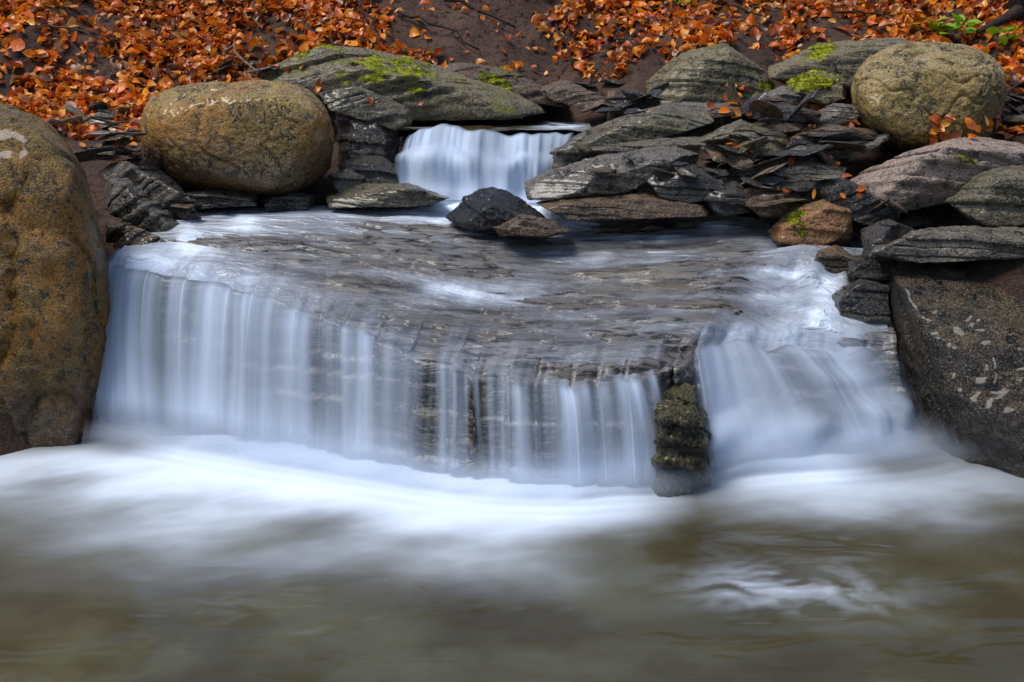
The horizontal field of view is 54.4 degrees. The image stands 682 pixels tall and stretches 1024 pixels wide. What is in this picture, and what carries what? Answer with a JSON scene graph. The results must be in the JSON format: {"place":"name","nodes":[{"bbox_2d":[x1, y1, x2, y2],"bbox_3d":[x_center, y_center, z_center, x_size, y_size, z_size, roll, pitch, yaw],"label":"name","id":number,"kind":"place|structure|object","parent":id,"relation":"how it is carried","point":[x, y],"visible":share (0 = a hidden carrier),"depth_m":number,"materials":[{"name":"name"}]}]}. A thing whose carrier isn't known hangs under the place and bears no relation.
{"place":"outdoors","nodes":[
{"label":"outdoors","id":0,"kind":"place"},
{"bbox_2d":[398,119,590,131],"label":"stream water","id":1,"kind":"structure","parent":0,"point":[536,124],"depth_m":7.62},
{"bbox_2d":[112,200,889,354],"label":"stream water","id":2,"kind":"structure","parent":0,"point":[797,287],"depth_m":5.49,"materials":[{"name":"liquid"}]},
{"bbox_2d":[398,125,567,202],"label":"waterfall","id":3,"kind":"structure","parent":2,"relation":"on","point":[441,159],"depth_m":6.64,"materials":[{"name":"liquid"}]},
{"bbox_2d":[0,434,1023,681],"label":"water","id":4,"kind":"structure","parent":0,"point":[190,558],"depth_m":3.91,"materials":[{"name":"liquid"}]},
{"bbox_2d":[258,443,330,458],"bbox_3d":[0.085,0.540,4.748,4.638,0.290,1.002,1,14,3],"label":"spray","id":5,"kind":"object","parent":4,"relation":"on","point":[307,452],"visible":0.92,"depth_m":4.84,"materials":[{"name":"liquid"}]},
{"bbox_2d":[0,0,1023,455],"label":"ground","id":6,"kind":"structure","parent":0,"point":[488,40],"depth_m":8.45,"materials":[{"name":"soil"}]},
{"bbox_2d":[0,102,111,447],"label":"boulder","id":7,"kind":"object","parent":6,"relation":"on","point":[55,305],"visible":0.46,"depth_m":4.98,"materials":[{"name":"stone"}]},
{"bbox_2d":[47,115,128,124],"bbox_3d":[-2.400,-1.258,5.679,0.079,0.078,1.170,-1,14,-4],"label":"twig","id":8,"kind":"object","parent":6,"relation":"on","point":[68,120],"visible":1,"depth_m":5.42,"materials":[{"name":"brown wood"}]},
{"bbox_2d":[140,80,334,196],"bbox_3d":[-1.849,-1.336,6.622,1.370,0.777,0.981,0,14,0],"label":"boulder","id":9,"kind":"object","parent":6,"relation":"on","point":[260,138],"visible":0.86,"depth_m":6.20,"materials":[{"name":"stone"}]},
{"bbox_2d":[334,112,400,166],"bbox_3d":[-1.018,-1.383,7.012,0.468,0.550,0.526,0,14,0],"label":"rock","id":10,"kind":"object","parent":6,"relation":"on","point":[355,137],"visible":0.52,"depth_m":6.80,"materials":[{"name":"stone"}]},
{"bbox_2d":[319,86,415,129],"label":"rock slab","id":11,"kind":"object","parent":10,"relation":"on","point":[381,110],"visible":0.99,"depth_m":6.79,"materials":[{"name":"grey stone"}]},
{"bbox_2d":[256,44,545,120],"bbox_3d":[-0.844,-2.039,7.825,2.227,0.584,0.863,0,14,0],"label":"rock slab","id":12,"kind":"object","parent":6,"relation":"on","point":[409,82],"visible":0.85,"depth_m":7.51,"materials":[{"name":"stone"}]},
{"bbox_2d":[353,0,380,49],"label":"twig","id":13,"kind":"object","parent":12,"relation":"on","point":[364,12],"visible":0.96,"depth_m":8.47,"materials":[{"name":"wood"}]},
{"bbox_2d":[397,10,478,49],"bbox_3d":[-0.667,-2.790,8.925,0.844,0.368,0.041,7,16,27],"label":"twig","id":14,"kind":"object","parent":6,"relation":"on","point":[428,23],"visible":1,"depth_m":8.91,"materials":[{"name":"wood"}]},
{"bbox_2d":[398,136,483,162],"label":"rock","id":15,"kind":"object","parent":6,"relation":"on","point":[404,141],"visible":0.02,"depth_m":7.21,"materials":[{"name":"stone"}]},
{"bbox_2d":[436,62,571,108],"bbox_3d":[-0.176,-2.111,8.220,1.339,0.372,0.545,0,14,0],"label":"rock slab","id":16,"kind":"object","parent":6,"relation":"on","point":[522,86],"visible":0.54,"depth_m":8.04,"materials":[{"name":"grey stone"}]},
{"bbox_2d":[108,214,913,486],"bbox_3d":[-0.021,0.169,5.790,4.404,1.693,2.541,0,14,0],"label":"rock ledge","id":17,"kind":"object","parent":6,"relation":"on","point":[448,378],"visible":0.48,"depth_m":5.10,"materials":[{"name":"stone"}]},
{"bbox_2d":[105,219,165,249],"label":"rock slab","id":18,"kind":"object","parent":17,"relation":"on","point":[119,234],"visible":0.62,"depth_m":5.62,"materials":[{"name":"grey stone"}]},
{"bbox_2d":[104,178,179,231],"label":"rock slab","id":19,"kind":"object","parent":17,"relation":"on","point":[127,200],"visible":0.69,"depth_m":5.80,"materials":[{"name":"grey stone"}]},
{"bbox_2d":[99,161,201,219],"bbox_3d":[-2.227,-0.896,6.168,0.654,0.435,0.340,0,14,0],"label":"rock slab","id":20,"kind":"object","parent":17,"relation":"on","point":[152,188],"visible":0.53,"depth_m":6.04,"materials":[{"name":"grey stone"}]},
{"bbox_2d":[73,145,135,162],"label":"stone","id":21,"kind":"object","parent":20,"relation":"on","point":[85,155],"visible":0.8,"depth_m":6.12,"materials":[{"name":"stone"}]},
{"bbox_2d":[261,192,314,211],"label":"rock","id":22,"kind":"object","parent":17,"relation":"on","point":[297,201],"visible":0.8,"depth_m":6.39,"materials":[{"name":"stone"}]},
{"bbox_2d":[96,267,655,482],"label":"waterfall","id":23,"kind":"structure","parent":17,"relation":"on","point":[200,392],"depth_m":4.97,"materials":[{"name":"liquid"}]},
{"bbox_2d":[326,183,448,207],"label":"rock slab","id":24,"kind":"object","parent":17,"relation":"on","point":[367,195],"visible":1,"depth_m":6.27,"materials":[{"name":"grey stone"}]},
{"bbox_2d":[328,168,365,192],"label":"rock","id":25,"kind":"object","parent":24,"relation":"on","point":[344,178],"visible":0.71,"depth_m":6.54,"materials":[{"name":"grey stone"}]},
{"bbox_2d":[339,155,398,183],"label":"rock","id":26,"kind":"object","parent":24,"relation":"on","point":[375,169],"visible":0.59,"depth_m":6.63,"materials":[{"name":"stone"}]},
{"bbox_2d":[445,187,545,231],"bbox_3d":[-0.079,-0.802,6.135,0.673,0.273,0.524,0,14,0],"label":"rock","id":27,"kind":"object","parent":17,"relation":"on","point":[486,209],"visible":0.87,"depth_m":5.98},
{"bbox_2d":[493,214,571,237],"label":"rock","id":28,"kind":"object","parent":27,"relation":"on","point":[522,225],"visible":1,"depth_m":5.72,"materials":[{"name":"brown stone"}]},
{"bbox_2d":[536,192,711,219],"bbox_3d":[0.685,-0.843,6.135,1.084,0.162,0.497,0,14,0],"label":"rock slab","id":29,"kind":"object","parent":17,"relation":"on","point":[637,205],"visible":0.81,"depth_m":5.93,"materials":[{"name":"brown stone"}]},
{"bbox_2d":[524,145,698,199],"bbox_3d":[0.621,-1.063,6.230,1.090,0.328,0.568,0,14,0],"label":"rock slab","id":30,"kind":"object","parent":29,"relation":"on","point":[571,180],"visible":0.84,"depth_m":6.03,"materials":[{"name":"grey stone"}]},
{"bbox_2d":[549,130,591,168],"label":"rock slab","id":31,"kind":"object","parent":30,"relation":"on","point":[567,153],"visible":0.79,"depth_m":6.52,"materials":[{"name":"grey stone"}]},
{"bbox_2d":[576,104,713,152],"bbox_3d":[0.853,-1.421,6.650,0.960,0.320,0.636,0,14,0],"label":"rock slab","id":32,"kind":"object","parent":31,"relation":"on","point":[662,121],"visible":0.85,"depth_m":6.39,"materials":[{"name":"grey stone"}]},
{"bbox_2d":[673,102,739,118],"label":"rock slab","id":33,"kind":"object","parent":32,"relation":"on","point":[713,112],"visible":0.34,"depth_m":6.68,"materials":[{"name":"grey stone"}]},
{"bbox_2d":[727,77,743,121],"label":"stone","id":34,"kind":"object","parent":33,"relation":"on","point":[732,95],"visible":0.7,"depth_m":6.68,"materials":[{"name":"grey stone"}]},
{"bbox_2d":[736,90,768,117],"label":"stone","id":35,"kind":"object","parent":33,"relation":"on","point":[744,108],"visible":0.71,"depth_m":6.62,"materials":[{"name":"stone"}]},
{"bbox_2d":[584,169,619,177],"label":"rock","id":36,"kind":"object","parent":30,"relation":"on","point":[603,175],"visible":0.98,"depth_m":5.94,"materials":[{"name":"grey stone"}]},
{"bbox_2d":[590,136,703,153],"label":"rock slab","id":37,"kind":"object","parent":30,"relation":"on","point":[688,142],"visible":0.59,"depth_m":6.26,"materials":[{"name":"grey stone"}]},
{"bbox_2d":[646,164,725,202],"bbox_3d":[1.079,-0.968,6.151,0.551,0.247,0.431,0,14,0],"label":"rock","id":38,"kind":"object","parent":29,"relation":"on","point":[677,186],"visible":0.7,"depth_m":5.96,"materials":[{"name":"stone"}]},
{"bbox_2d":[703,180,751,216],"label":"rock","id":39,"kind":"object","parent":29,"relation":"on","point":[732,198],"visible":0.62,"depth_m":5.95,"materials":[{"name":"stone"}]},
{"bbox_2d":[700,341,908,458],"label":"waterfall","id":40,"kind":"structure","parent":17,"relation":"on","point":[752,408],"depth_m":4.91,"materials":[{"name":"liquid"}]},
{"bbox_2d":[813,245,853,273],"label":"rock","id":41,"kind":"object","parent":17,"relation":"on","point":[833,259],"visible":0.4,"depth_m":5.56,"materials":[{"name":"brown stone"}]},
{"bbox_2d":[846,254,896,279],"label":"rock slab","id":42,"kind":"object","parent":17,"relation":"on","point":[859,266],"visible":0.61,"depth_m":5.44,"materials":[{"name":"stone"}]},
{"bbox_2d":[861,219,914,261],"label":"rock","id":43,"kind":"object","parent":42,"relation":"on","point":[873,235],"visible":0.58,"depth_m":5.48,"materials":[{"name":"stone"}]},
{"bbox_2d":[0,0,1023,140],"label":"leaf litter","id":44,"kind":"object","parent":6,"relation":"on","point":[694,32],"visible":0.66,"depth_m":8.51,"materials":[{"name":"plant"}]},
{"bbox_2d":[444,0,515,27],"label":"twig","id":45,"kind":"object","parent":44,"relation":"on","point":[464,2],"visible":1,"depth_m":9.26,"materials":[{"name":"wood"}]},
{"bbox_2d":[545,7,572,64],"bbox_3d":[0.431,-2.764,9.001,0.046,0.541,0.893,-3,15,-13],"label":"twig","id":46,"kind":"object","parent":44,"relation":"on","point":[557,31],"visible":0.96,"depth_m":8.93,"materials":[{"name":"wood"}]},
{"bbox_2d":[612,26,661,62],"bbox_3d":[0.977,-2.459,8.242,0.120,0.344,1.646,-2,15,-7],"label":"twig","id":47,"kind":"object","parent":44,"relation":"on","point":[618,29],"visible":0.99,"depth_m":8.25,"materials":[{"name":"wood"}]},
{"bbox_2d":[540,79,607,113],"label":"rock slab","id":48,"kind":"object","parent":6,"relation":"on","point":[567,92],"visible":0.83,"depth_m":7.79,"materials":[{"name":"grey stone"}]},
{"bbox_2d":[602,88,660,117],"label":"rock","id":49,"kind":"object","parent":6,"relation":"on","point":[618,99],"visible":0.49,"depth_m":7.36,"materials":[{"name":"stone"}]},
{"bbox_2d":[648,382,715,497],"bbox_3d":[0.808,0.524,4.744,0.370,0.651,0.455,0,14,0],"label":"rock","id":50,"kind":"object","parent":6,"relation":"on","point":[683,457],"visible":0.74,"depth_m":4.57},
{"bbox_2d":[644,43,775,104],"bbox_3d":[1.538,-2.027,7.724,1.056,0.550,0.847,0,14,0],"label":"rock","id":51,"kind":"object","parent":6,"relation":"on","point":[702,74],"visible":0.67,"depth_m":7.41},
{"bbox_2d":[716,144,745,155],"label":"stone","id":52,"kind":"object","parent":6,"relation":"on","point":[731,149],"visible":0.91,"depth_m":6.09,"materials":[{"name":"stone"}]},
{"bbox_2d":[738,136,775,151],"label":"stone","id":53,"kind":"object","parent":52,"relation":"on","point":[752,144],"visible":0.81,"depth_m":6.08,"materials":[{"name":"grey stone"}]},
{"bbox_2d":[725,150,753,171],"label":"stone","id":54,"kind":"object","parent":6,"relation":"on","point":[741,162],"visible":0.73,"depth_m":6.12,"materials":[{"name":"brown stone"}]},
{"bbox_2d":[706,149,731,162],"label":"stone","id":55,"kind":"object","parent":54,"relation":"on","point":[719,156],"visible":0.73,"depth_m":6.15,"materials":[{"name":"brown stone"}]},
{"bbox_2d":[740,153,791,172],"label":"stone","id":56,"kind":"object","parent":54,"relation":"on","point":[768,162],"visible":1,"depth_m":6.09,"materials":[{"name":"grey stone"}]},
{"bbox_2d":[760,150,806,155],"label":"stone","id":57,"kind":"object","parent":56,"relation":"on","point":[787,152],"visible":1,"depth_m":6.16,"materials":[{"name":"stone"}]},
{"bbox_2d":[794,143,833,158],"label":"stone","id":58,"kind":"object","parent":57,"relation":"on","point":[815,148],"visible":0.87,"depth_m":6.14,"materials":[{"name":"stone"}]},
{"bbox_2d":[768,199,852,245],"bbox_3d":[1.813,-0.685,5.913,0.592,0.313,0.530,0,14,0],"label":"rock","id":59,"kind":"object","parent":6,"relation":"on","point":[822,222],"visible":0.93,"depth_m":5.69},
{"bbox_2d":[744,190,803,218],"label":"rock","id":60,"kind":"object","parent":59,"relation":"on","point":[778,211],"visible":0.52,"depth_m":5.92,"materials":[{"name":"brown stone"}]},
{"bbox_2d":[744,186,781,197],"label":"rock slab","id":61,"kind":"object","parent":60,"relation":"on","point":[751,191],"visible":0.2,"depth_m":5.99,"materials":[{"name":"grey stone"}]},
{"bbox_2d":[740,176,768,190],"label":"stone","id":62,"kind":"object","parent":61,"relation":"on","point":[753,182],"visible":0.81,"depth_m":5.95,"materials":[{"name":"stone"}]},
{"bbox_2d":[740,162,788,186],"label":"stone","id":63,"kind":"object","parent":61,"relation":"on","point":[765,172],"visible":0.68,"depth_m":5.96,"materials":[{"name":"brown stone"}]},
{"bbox_2d":[747,175,783,185],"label":"stone","id":64,"kind":"object","parent":61,"relation":"on","point":[770,180],"visible":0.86,"depth_m":6.01,"materials":[{"name":"stone"}]},
{"bbox_2d":[751,198,805,206],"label":"stone","id":65,"kind":"object","parent":59,"relation":"on","point":[775,202],"visible":1,"depth_m":5.78,"materials":[{"name":"grey stone"}]},
{"bbox_2d":[765,178,819,202],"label":"rock slab","id":66,"kind":"object","parent":59,"relation":"on","point":[807,196],"visible":0.24,"depth_m":6.01,"materials":[{"name":"stone"}]},
{"bbox_2d":[772,160,846,180],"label":"rock slab","id":67,"kind":"object","parent":66,"relation":"on","point":[805,170],"visible":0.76,"depth_m":6.14,"materials":[{"name":"grey stone"}]},
{"bbox_2d":[721,145,807,182],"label":"rock slab","id":68,"kind":"object","parent":67,"relation":"on","point":[736,176],"visible":0.38,"depth_m":6.23,"materials":[{"name":"grey stone"}]},
{"bbox_2d":[698,119,788,159],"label":"rock slab","id":69,"kind":"object","parent":68,"relation":"on","point":[743,126],"visible":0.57,"depth_m":6.26,"materials":[{"name":"grey stone"}]},
{"bbox_2d":[699,138,737,143],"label":"stone","id":70,"kind":"object","parent":69,"relation":"on","point":[720,140],"visible":0.99,"depth_m":6.14,"materials":[{"name":"grey stone"}]},
{"bbox_2d":[751,121,808,132],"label":"rock slab","id":71,"kind":"object","parent":69,"relation":"on","point":[779,126],"visible":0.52,"depth_m":6.52,"materials":[{"name":"grey stone"}]},
{"bbox_2d":[748,99,782,117],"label":"stone","id":72,"kind":"object","parent":71,"relation":"on","point":[765,107],"visible":0.99,"depth_m":6.51,"materials":[{"name":"brown stone"}]},
{"bbox_2d":[743,102,820,123],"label":"rock slab","id":73,"kind":"object","parent":71,"relation":"on","point":[787,109],"visible":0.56,"depth_m":6.60,"materials":[{"name":"stone"}]},
{"bbox_2d":[750,94,789,102],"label":"stone","id":74,"kind":"object","parent":73,"relation":"on","point":[770,98],"visible":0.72,"depth_m":6.73,"materials":[{"name":"grey stone"}]},
{"bbox_2d":[786,87,820,121],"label":"stone","id":75,"kind":"object","parent":71,"relation":"on","point":[804,101],"visible":1,"depth_m":6.49,"materials":[{"name":"stone"}]},
{"bbox_2d":[783,138,850,162],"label":"rock slab","id":76,"kind":"object","parent":67,"relation":"on","point":[839,156],"visible":0.6,"depth_m":6.28,"materials":[{"name":"stone"}]},
{"bbox_2d":[816,131,860,144],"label":"stone","id":77,"kind":"object","parent":76,"relation":"on","point":[846,136],"visible":0.9,"depth_m":6.37,"materials":[{"name":"stone"}]},
{"bbox_2d":[818,141,866,150],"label":"stone","id":78,"kind":"object","parent":76,"relation":"on","point":[849,146],"visible":0.93,"depth_m":6.23,"materials":[{"name":"stone"}]},
{"bbox_2d":[835,133,891,162],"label":"rock slab","id":79,"kind":"object","parent":67,"relation":"on","point":[878,140],"visible":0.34,"depth_m":6.43,"materials":[{"name":"grey stone"}]},
{"bbox_2d":[785,124,877,143],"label":"rock slab","id":80,"kind":"object","parent":79,"relation":"on","point":[865,134],"visible":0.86,"depth_m":6.46,"materials":[{"name":"grey stone"}]},
{"bbox_2d":[809,103,859,124],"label":"rock slab","id":81,"kind":"object","parent":80,"relation":"on","point":[837,113],"visible":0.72,"depth_m":6.68,"materials":[{"name":"grey stone"}]},
{"bbox_2d":[813,174,899,225],"bbox_3d":[2.080,-0.851,5.977,0.557,0.295,0.421,0,14,0],"label":"rock slab","id":82,"kind":"object","parent":59,"relation":"on","point":[829,190],"visible":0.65,"depth_m":5.80,"materials":[{"name":"stone"}]},
{"bbox_2d":[810,175,840,180],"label":"stone","id":83,"kind":"object","parent":82,"relation":"on","point":[818,177],"visible":1,"depth_m":5.84,"materials":[{"name":"grey stone"}]},
{"bbox_2d":[867,199,889,212],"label":"stone","id":84,"kind":"object","parent":82,"relation":"on","point":[877,207],"visible":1,"depth_m":5.76,"materials":[{"name":"grey stone"}]},
{"bbox_2d":[880,196,907,213],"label":"stone","id":85,"kind":"object","parent":84,"relation":"on","point":[896,206],"visible":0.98,"depth_m":5.74,"materials":[{"name":"grey stone"}]},
{"bbox_2d":[786,69,845,104],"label":"rock slab","id":86,"kind":"object","parent":6,"relation":"on","point":[831,85],"visible":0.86,"depth_m":7.10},
{"bbox_2d":[767,85,801,105],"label":"rock","id":87,"kind":"object","parent":86,"relation":"on","point":[785,92],"visible":0.52,"depth_m":7.07,"materials":[{"name":"grey stone"}]},
{"bbox_2d":[766,37,910,89],"bbox_3d":[2.672,-2.200,7.898,1.408,0.408,0.830,0,14,0],"label":"rock slab","id":88,"kind":"object","parent":6,"relation":"on","point":[846,59],"visible":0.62,"depth_m":7.58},
{"bbox_2d":[832,278,891,326],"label":"rock","id":89,"kind":"object","parent":6,"relation":"on","point":[863,300],"visible":0.62,"depth_m":5.28,"materials":[{"name":"stone"}]},
{"bbox_2d":[898,215,924,227],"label":"stone","id":90,"kind":"object","parent":6,"relation":"on","point":[912,221],"visible":0.72,"depth_m":6.16,"materials":[{"name":"grey stone"}]},
{"bbox_2d":[850,41,1007,151],"bbox_3d":[2.937,-1.675,6.899,1.271,0.776,1.038,0,14,0],"label":"boulder","id":91,"kind":"object","parent":6,"relation":"on","point":[901,93],"visible":0.79,"depth_m":6.47,"materials":[{"name":"stone"}]},
{"bbox_2d":[850,137,1023,212],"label":"rock slab","id":92,"kind":"object","parent":6,"relation":"on","point":[935,174],"visible":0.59,"depth_m":5.94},
{"bbox_2d":[815,151,848,179],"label":"stone","id":93,"kind":"object","parent":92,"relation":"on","point":[823,157],"visible":0.59,"depth_m":6.22,"materials":[{"name":"grey stone"}]},
{"bbox_2d":[908,12,981,37],"bbox_3d":[3.659,-2.624,8.363,0.601,0.251,0.303,0,14,0],"label":"plant","id":94,"kind":"object","parent":6,"relation":"on","point":[958,19],"visible":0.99,"depth_m":8.36,"materials":[{"name":"green plant"}]},
{"bbox_2d":[871,225,1023,262],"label":"rock slab","id":95,"kind":"object","parent":6,"relation":"on","point":[942,244],"visible":0.99,"depth_m":5.27,"materials":[{"name":"grey stone"}]},
{"bbox_2d":[884,261,1023,477],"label":"boulder","id":96,"kind":"object","parent":6,"relation":"on","point":[960,345],"visible":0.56,"depth_m":5.03,"materials":[{"name":"stone"}]},
{"bbox_2d":[944,165,1023,226],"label":"rock","id":97,"kind":"object","parent":6,"relation":"on","point":[993,197],"visible":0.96,"depth_m":5.44,"materials":[{"name":"grey stone"}]},
{"bbox_2d":[976,0,1023,33],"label":"tree","id":98,"kind":"object","parent":6,"relation":"on","point":[1015,11],"visible":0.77,"depth_m":8.35,"materials":[{"name":"brown plant"}]},
{"bbox_2d":[985,26,1021,49],"bbox_3d":[4.033,-2.477,8.175,0.297,0.216,0.205,0,14,0],"label":"plant","id":99,"kind":"object","parent":6,"relation":"on","point":[1003,38],"visible":0.98,"depth_m":8.18,"materials":[{"name":"green plant"}]},
{"bbox_2d":[999,115,1023,122],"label":"stone","id":100,"kind":"object","parent":6,"relation":"on","point":[1017,118],"visible":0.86,"depth_m":7.18,"materials":[{"name":"grey stone"}]},
{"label":"stone","id":101,"kind":"object","parent":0,"visible":0},
{"bbox_2d":[714,100,741,128],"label":"rock slab","id":102,"kind":"object","parent":101,"relation":"on","point":[721,121],"visible":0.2,"depth_m":6.83,"materials":[{"name":"grey stone"}]},
{"label":"stone","id":103,"kind":"object","parent":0,"visible":0},
{"bbox_2d":[184,188,257,208],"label":"rock slab","id":104,"kind":"object","parent":103,"relation":"on","point":[210,198],"visible":0.66,"depth_m":6.30,"materials":[{"name":"stone"}]},
{"bbox_2d":[122,157,184,194],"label":"rock slab","id":105,"kind":"object","parent":104,"relation":"on","point":[146,166],"visible":0.44,"depth_m":6.30,"materials":[{"name":"stone"}]},
{"bbox_2d":[120,152,141,155],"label":"stone","id":106,"kind":"object","parent":105,"relation":"on","point":[131,154],"visible":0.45,"depth_m":6.26,"materials":[{"name":"grey stone"}]},
{"bbox_2d":[94,131,137,148],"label":"rock slab","id":107,"kind":"object","parent":106,"relation":"on","point":[125,142],"visible":0.39,"depth_m":6.22,"materials":[{"name":"grey stone"}]},
{"bbox_2d":[95,134,130,141],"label":"stone","id":108,"kind":"object","parent":107,"relation":"on","point":[105,138],"visible":0.89,"depth_m":6.16,"materials":[{"name":"grey stone"}]},
{"bbox_2d":[84,131,147,135],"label":"stone","id":109,"kind":"object","parent":107,"relation":"on","point":[113,133],"visible":0.92,"depth_m":6.17,"materials":[{"name":"grey stone"}]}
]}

